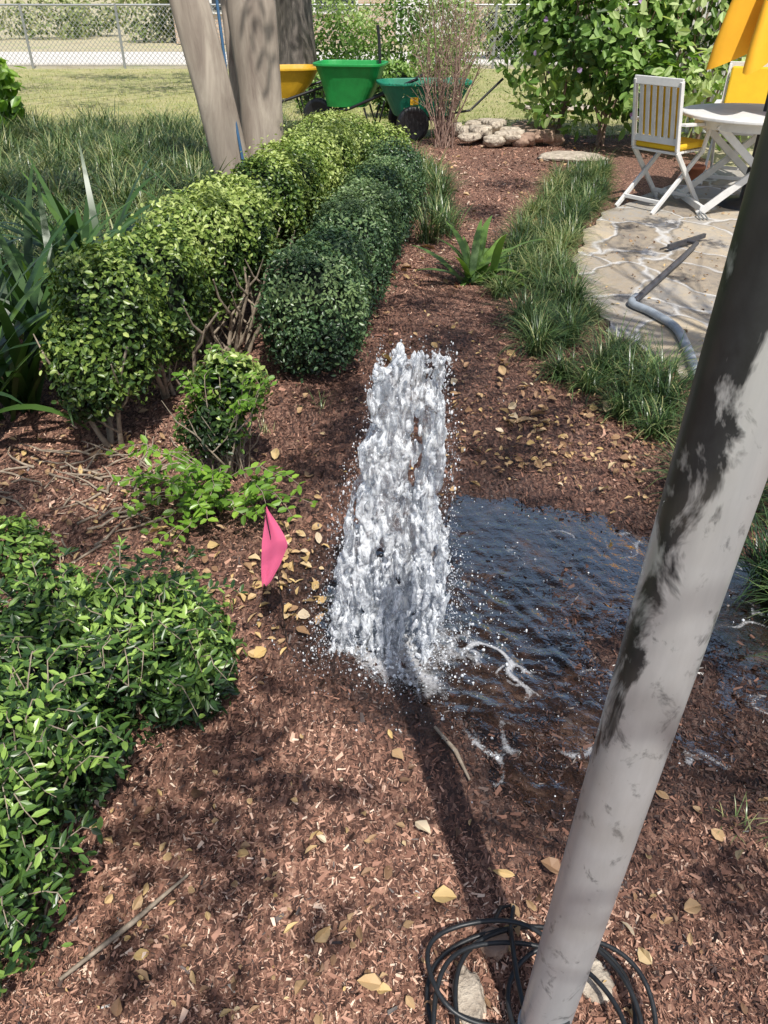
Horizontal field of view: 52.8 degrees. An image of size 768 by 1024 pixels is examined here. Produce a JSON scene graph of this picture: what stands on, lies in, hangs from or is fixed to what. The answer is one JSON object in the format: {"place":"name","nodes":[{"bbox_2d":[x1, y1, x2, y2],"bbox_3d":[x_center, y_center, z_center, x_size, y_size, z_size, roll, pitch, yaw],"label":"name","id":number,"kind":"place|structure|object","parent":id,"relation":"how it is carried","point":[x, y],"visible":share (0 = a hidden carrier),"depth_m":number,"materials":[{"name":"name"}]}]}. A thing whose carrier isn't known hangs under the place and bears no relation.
{"place":"outdoors","nodes":[
{"label":"outdoors","id":0,"kind":"place"},
{"bbox_2d":[0,52,705,64],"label":"driveway","id":1,"kind":"structure","parent":0,"point":[93,61],"depth_m":20.52,"materials":[{"name":"concrete"}]},
{"bbox_2d":[212,0,526,9],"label":"window glass","id":2,"kind":"object","parent":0,"point":[214,8],"visible":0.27,"depth_m":25.39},
{"bbox_2d":[0,0,754,166],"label":"ground","id":3,"kind":"structure","parent":0,"point":[719,155],"depth_m":25.84,"materials":[{"name":"green plant"}]},
{"bbox_2d":[0,56,26,133],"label":"shrub","id":4,"kind":"object","parent":3,"relation":"on","point":[8,97],"visible":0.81,"depth_m":9.33,"materials":[{"name":"green plant"}]},
{"bbox_2d":[0,0,175,42],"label":"neighbour shrubs","id":5,"kind":"object","parent":3,"relation":"on","point":[81,16],"visible":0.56,"depth_m":28.20,"materials":[{"name":"green plant"}]},
{"bbox_2d":[0,3,740,68],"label":"chain link fence","id":6,"kind":"object","parent":3,"relation":"on","point":[27,42],"visible":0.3,"depth_m":18.08,"materials":[{"name":"metal"}]},
{"bbox_2d":[0,134,767,1023],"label":"mulch bed","id":7,"kind":"object","parent":3,"relation":"on","point":[264,756],"visible":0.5,"depth_m":1.92,"materials":[{"name":"brown wood"}]},
{"bbox_2d":[0,512,60,590],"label":"groundcover shrub","id":8,"kind":"object","parent":7,"relation":"on","point":[34,537],"visible":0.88,"depth_m":2.45,"materials":[{"name":"green plant"}]},
{"bbox_2d":[0,235,89,429],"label":"crinum lily","id":9,"kind":"object","parent":7,"relation":"on","point":[27,324],"visible":0.66,"depth_m":3.10,"materials":[{"name":"green plant"}]},
{"bbox_2d":[0,636,135,997],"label":"privet shrub","id":10,"kind":"object","parent":7,"relation":"on","point":[75,757],"visible":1,"depth_m":1.56,"materials":[{"name":"green plant"}]},
{"bbox_2d":[0,203,141,421],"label":"crinum lily","id":11,"kind":"object","parent":7,"relation":"on","point":[25,382],"visible":0.54,"depth_m":3.36,"materials":[{"name":"green plant"}]},
{"bbox_2d":[0,173,149,426],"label":"crinum lily","id":12,"kind":"object","parent":7,"relation":"on","point":[17,294],"visible":0.14,"depth_m":3.64,"materials":[{"name":"green plant"}]},
{"bbox_2d":[1,159,159,336],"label":"crinum lily","id":13,"kind":"object","parent":7,"relation":"on","point":[28,248],"visible":0.08,"depth_m":3.95,"materials":[{"name":"green plant"}]},
{"bbox_2d":[0,139,178,277],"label":"crinum lily","id":14,"kind":"object","parent":7,"relation":"on","point":[51,205],"visible":0.2,"depth_m":4.12,"materials":[{"name":"green plant"}]},
{"bbox_2d":[0,172,190,270],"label":"crinum lily","id":15,"kind":"object","parent":7,"relation":"on","point":[73,223],"visible":0.2,"depth_m":4.45,"materials":[{"name":"green plant"}]},
{"bbox_2d":[0,535,247,747],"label":"privet shrub","id":16,"kind":"object","parent":7,"relation":"on","point":[163,648],"visible":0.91,"depth_m":1.90,"materials":[{"name":"green plant"}]},
{"bbox_2d":[0,94,317,272],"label":"liriope bed","id":17,"kind":"object","parent":7,"relation":"on","point":[110,148],"visible":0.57,"depth_m":7.45,"materials":[{"name":"green plant"}]},
{"bbox_2d":[131,156,236,220],"bbox_3d":[-1.324,-2.021,5.178,1.054,0.710,0.834,0,34,0],"label":"crinum lily","id":18,"kind":"object","parent":7,"relation":"on","point":[153,196],"visible":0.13,"depth_m":5.16,"materials":[{"name":"green plant"}]},
{"bbox_2d":[33,117,371,447],"bbox_3d":[-0.662,-1.887,4.869,0.734,0.903,4.997,4,34,7],"label":"boxwood hedge","id":19,"kind":"object","parent":7,"relation":"on","point":[191,269],"visible":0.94,"depth_m":3.34,"materials":[{"name":"green plant"}]},
{"bbox_2d":[97,344,317,555],"bbox_3d":[-0.650,-0.203,2.703,0.701,0.543,0.822,-15,37,-21],"label":"young boxwood","id":20,"kind":"object","parent":7,"relation":"on","point":[227,407],"visible":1,"depth_m":2.79,"materials":[{"name":"green plant"}]},
{"bbox_2d":[215,0,243,164],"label":"blue pole","id":21,"kind":"object","parent":7,"relation":"on","point":[224,54],"visible":0.44,"depth_m":4.98,"materials":[{"name":"plastic"}]},
{"bbox_2d":[169,0,294,244],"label":"crape myrtle tree","id":22,"kind":"object","parent":7,"relation":"on","point":[245,94],"visible":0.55,"depth_m":5.08,"materials":[{"name":"beige plant"}]},
{"bbox_2d":[207,494,328,658],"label":"fallen leaves","id":23,"kind":"object","parent":7,"relation":"on","point":[258,652],"visible":0.73,"depth_m":2.42,"materials":[{"name":"yellow plant"}]},
{"bbox_2d":[261,506,286,641],"bbox_3d":[-0.298,0.194,2.128,0.080,0.487,0.034,-11,36,-16],"label":"marker flag","id":24,"kind":"object","parent":7,"relation":"on","point":[274,544],"visible":1,"depth_m":2.06,"materials":[{"name":"pink plastic"}]},
{"bbox_2d":[250,133,429,385],"bbox_3d":[-0.117,-1.888,5.038,0.620,0.710,3.939,4,34,6],"label":"holly hedge","id":25,"kind":"object","parent":7,"relation":"on","point":[324,291],"visible":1,"depth_m":3.75,"materials":[{"name":"green plant"}]},
{"bbox_2d":[293,107,417,162],"bbox_3d":[-0.321,-3.626,7.655,1.308,0.577,1.962,0,34,0],"label":"border shrub","id":26,"kind":"object","parent":7,"relation":"on","point":[371,129],"visible":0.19,"depth_m":7.67,"materials":[{"name":"green plant"}]},
{"bbox_2d":[0,146,767,1023],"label":"fallen leaves","id":27,"kind":"object","parent":7,"relation":"on","point":[370,980],"depth_m":2.75,"materials":[{"name":"plant"}]},
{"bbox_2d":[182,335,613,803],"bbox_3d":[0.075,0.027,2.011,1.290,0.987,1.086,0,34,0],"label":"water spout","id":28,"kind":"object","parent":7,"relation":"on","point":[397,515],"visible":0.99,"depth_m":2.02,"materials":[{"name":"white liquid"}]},
{"bbox_2d":[376,77,503,140],"bbox_3d":[0.708,-5.093,9.753,1.600,0.661,0.810,-5,34,-7],"label":"garden cart","id":29,"kind":"object","parent":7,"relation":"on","point":[413,120],"visible":0.75,"depth_m":9.45,"materials":[{"name":"green plastic"}]},
{"bbox_2d":[409,137,483,244],"bbox_3d":[0.443,-2.954,6.869,0.888,0.352,3.566,0,34,0],"label":"liriope clump","id":30,"kind":"object","parent":7,"relation":"on","point":[437,208],"visible":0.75,"depth_m":6.26,"materials":[{"name":"green plant"}]},
{"bbox_2d":[383,0,510,148],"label":"twiggy bush","id":31,"kind":"object","parent":7,"relation":"on","point":[443,129],"visible":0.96,"depth_m":8.68,"materials":[{"name":"brown plant"}]},
{"bbox_2d":[135,626,767,980],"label":"fallen leaves","id":32,"kind":"object","parent":7,"relation":"on","point":[443,894],"visible":0.98,"depth_m":1.66,"materials":[{"name":"yellow plant"}]},
{"bbox_2d":[452,964,486,1023],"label":"limestone rock","id":33,"kind":"object","parent":7,"relation":"on","point":[471,1001],"visible":0.65,"depth_m":1.45,"materials":[{"name":"beige stone"}]},
{"bbox_2d":[413,215,548,292],"bbox_3d":[0.605,-1.678,4.953,0.849,0.397,0.784,0,34,0],"label":"crinum lily","id":34,"kind":"object","parent":7,"relation":"on","point":[479,257],"visible":0.98,"depth_m":4.97,"materials":[{"name":"green plant"}]},
{"bbox_2d":[479,926,508,963],"bbox_3d":[0.220,0.871,1.558,0.065,0.044,0.079,0,34,0],"label":"limestone rock","id":35,"kind":"object","parent":7,"relation":"on","point":[494,952],"visible":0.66,"depth_m":1.53,"materials":[{"name":"beige stone"}]},
{"bbox_2d":[454,118,564,147],"bbox_3d":[1.474,-4.700,9.523,1.517,0.258,1.167,0,34,0],"label":"rock pile","id":36,"kind":"object","parent":7,"relation":"on","point":[493,132],"visible":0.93,"depth_m":9.23,"materials":[{"name":"stone"}]},
{"bbox_2d":[255,386,767,858],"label":"grass tuft","id":37,"kind":"object","parent":7,"relation":"on","point":[746,818],"visible":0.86,"depth_m":1.77,"materials":[{"name":"green plant"}]},
{"bbox_2d":[314,494,767,820],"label":"puddle","id":38,"kind":"object","parent":7,"relation":"on","point":[472,509],"visible":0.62,"depth_m":2.46,"materials":[{"name":"grey liquid"}]},
{"bbox_2d":[424,903,657,1023],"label":"cable coil","id":39,"kind":"object","parent":7,"relation":"on","point":[606,955],"visible":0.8,"depth_m":1.47,"materials":[{"name":"black rubber"}]},
{"bbox_2d":[537,151,608,161],"bbox_3d":[2.078,-3.928,8.558,0.786,0.062,0.555,0,34,0],"label":"stepping stone","id":40,"kind":"object","parent":7,"relation":"on","point":[557,156],"visible":0.79,"depth_m":8.47,"materials":[{"name":"stone"}]},
{"bbox_2d":[583,957,614,1003],"bbox_3d":[0.405,0.911,1.499,0.078,0.043,0.089,0,34,0],"label":"limestone rock","id":41,"kind":"object","parent":7,"relation":"on","point":[593,991],"visible":0.58,"depth_m":1.48,"materials":[{"name":"beige stone"}]},
{"bbox_2d":[474,148,767,688],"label":"liriope border","id":42,"kind":"object","parent":7,"relation":"on","point":[530,317],"visible":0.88,"depth_m":4.09,"materials":[{"name":"green plant"}]},
{"bbox_2d":[517,108,767,1023],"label":"metal pole","id":43,"kind":"object","parent":7,"relation":"on","point":[716,480],"visible":0.98,"depth_m":0.78,"materials":[{"name":"grey metal"}]},
{"bbox_2d":[474,0,718,60],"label":"back shrubs","id":44,"kind":"object","parent":3,"relation":"on","point":[509,12],"visible":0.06,"depth_m":19.80,"materials":[{"name":"green plant"}]},
{"bbox_2d":[482,0,751,156],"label":"flowering shrub","id":45,"kind":"object","parent":3,"relation":"on","point":[591,36],"visible":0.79,"depth_m":8.64,"materials":[{"name":"green plant"}]},
{"bbox_2d":[8,67,747,141],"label":"lawn","id":46,"kind":"structure","parent":0,"point":[130,88],"depth_m":13.55,"materials":[{"name":"plant"}]},
{"bbox_2d":[275,0,317,79],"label":"tree","id":47,"kind":"object","parent":46,"relation":"on","point":[296,37],"visible":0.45,"depth_m":13.38,"materials":[{"name":"brown plant"}]},
{"bbox_2d":[280,64,322,123],"bbox_3d":[-1.226,-5.567,10.400,1.555,0.744,0.660,-8,35,-12],"label":"wheelbarrow","id":48,"kind":"object","parent":46,"relation":"on","point":[297,80],"visible":0.32,"depth_m":10.14,"materials":[{"name":"yellow plastic"}]},
{"bbox_2d":[292,54,422,116],"bbox_3d":[-0.383,-6.302,11.423,2.131,0.827,0.682,11,36,16],"label":"garden shrub","id":49,"kind":"object","parent":46,"relation":"on","point":[391,72],"visible":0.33,"depth_m":11.20,"materials":[{"name":"green plant"}]},
{"bbox_2d":[303,25,422,127],"bbox_3d":[-0.294,-5.507,9.893,1.557,1.216,0.720,6,35,8],"label":"wheelbarrow","id":50,"kind":"object","parent":46,"relation":"on","point":[350,84],"visible":0.81,"depth_m":9.77,"materials":[{"name":"green plastic"}]},
{"bbox_2d":[312,0,487,78],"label":"garden shrub","id":51,"kind":"object","parent":46,"relation":"on","point":[360,19],"visible":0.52,"depth_m":13.63,"materials":[{"name":"green plant"}]},
{"bbox_2d":[524,103,594,111],"bbox_3d":[2.753,-6.353,12.144,1.177,0.077,0.755,0,34,0],"label":"stepping stone","id":52,"kind":"object","parent":46,"relation":"on","point":[570,109],"visible":0.2,"depth_m":11.95,"materials":[{"name":"stone"}]},
{"bbox_2d":[676,0,742,132],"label":"shrub","id":53,"kind":"object","parent":46,"relation":"on","point":[701,75],"visible":0.05,"depth_m":9.75,"materials":[{"name":"plant"}]},
{"bbox_2d":[174,0,590,43],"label":"walls","id":54,"kind":"structure","parent":0,"point":[342,17],"depth_m":25.77,"materials":[{"name":"brick"}]},
{"bbox_2d":[209,0,468,41],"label":"window frames","id":55,"kind":"structure","parent":54,"relation":"attached to","point":[213,11],"depth_m":25.57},
{"bbox_2d":[569,169,744,384],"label":"flagstone patio","id":56,"kind":"structure","parent":0,"point":[682,307],"depth_m":5.29,"materials":[{"name":"beige stone"}]},
{"bbox_2d":[574,188,736,340],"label":"patio leaves","id":57,"kind":"object","parent":56,"relation":"on","point":[611,193],"visible":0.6,"depth_m":5.34,"materials":[{"name":"brown plant"}]},
{"bbox_2d":[627,293,697,376],"bbox_3d":[1.516,-0.822,3.962,0.179,0.092,1.587,0,34,0],"label":"garden hose","id":58,"kind":"object","parent":56,"relation":"on","point":[675,327],"visible":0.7,"depth_m":4.22,"materials":[{"name":"grey rubber"}]},
{"bbox_2d":[614,75,711,214],"bbox_3d":[2.333,-3.036,6.375,0.633,0.994,0.529,-24,41,-31],"label":"folding chair","id":59,"kind":"object","parent":56,"relation":"on","point":[659,117],"visible":0.96,"depth_m":6.22,"materials":[{"name":"white paint"}]},
{"bbox_2d":[634,233,705,300],"bbox_3d":[1.850,-1.664,5.161,0.226,0.051,1.684,19,39,26],"label":"garden rake","id":60,"kind":"object","parent":56,"relation":"on","point":[652,284],"visible":0.96,"depth_m":5.17,"materials":[{"name":"grey metal"}]},
{"bbox_2d":[685,163,705,182],"bbox_3d":[2.950,-3.218,7.364,0.190,0.155,0.190,0,34,0],"label":"terracotta pot","id":61,"kind":"object","parent":56,"relation":"on","point":[695,171],"visible":0.52,"depth_m":7.30,"materials":[{"name":"orange ceramic"}]},
{"bbox_2d":[696,211,708,219],"bbox_3d":[2.581,-2.440,6.322,0.076,0.034,0.308,3,34,4],"label":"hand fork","id":62,"kind":"object","parent":56,"relation":"on","point":[701,213],"visible":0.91,"depth_m":6.25,"materials":[{"name":"metal"}]},
{"bbox_2d":[673,103,765,214],"bbox_3d":[3.000,-2.911,6.425,1.160,0.742,1.160,0,34,0],"label":"garden table","id":63,"kind":"object","parent":56,"relation":"on","point":[726,120],"visible":0.76,"depth_m":6.26,"materials":[{"name":"white paint"}]},
{"bbox_2d":[699,61,767,184],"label":"folding chair","id":64,"kind":"object","parent":56,"relation":"on","point":[748,88],"visible":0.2,"depth_m":7.17,"materials":[{"name":"white paint"}]},
{"bbox_2d":[706,0,767,210],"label":"patio umbrella","id":65,"kind":"object","parent":56,"relation":"on","point":[743,30],"visible":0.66,"depth_m":5.85,"materials":[{"name":"yellow fabric"}]}
]}

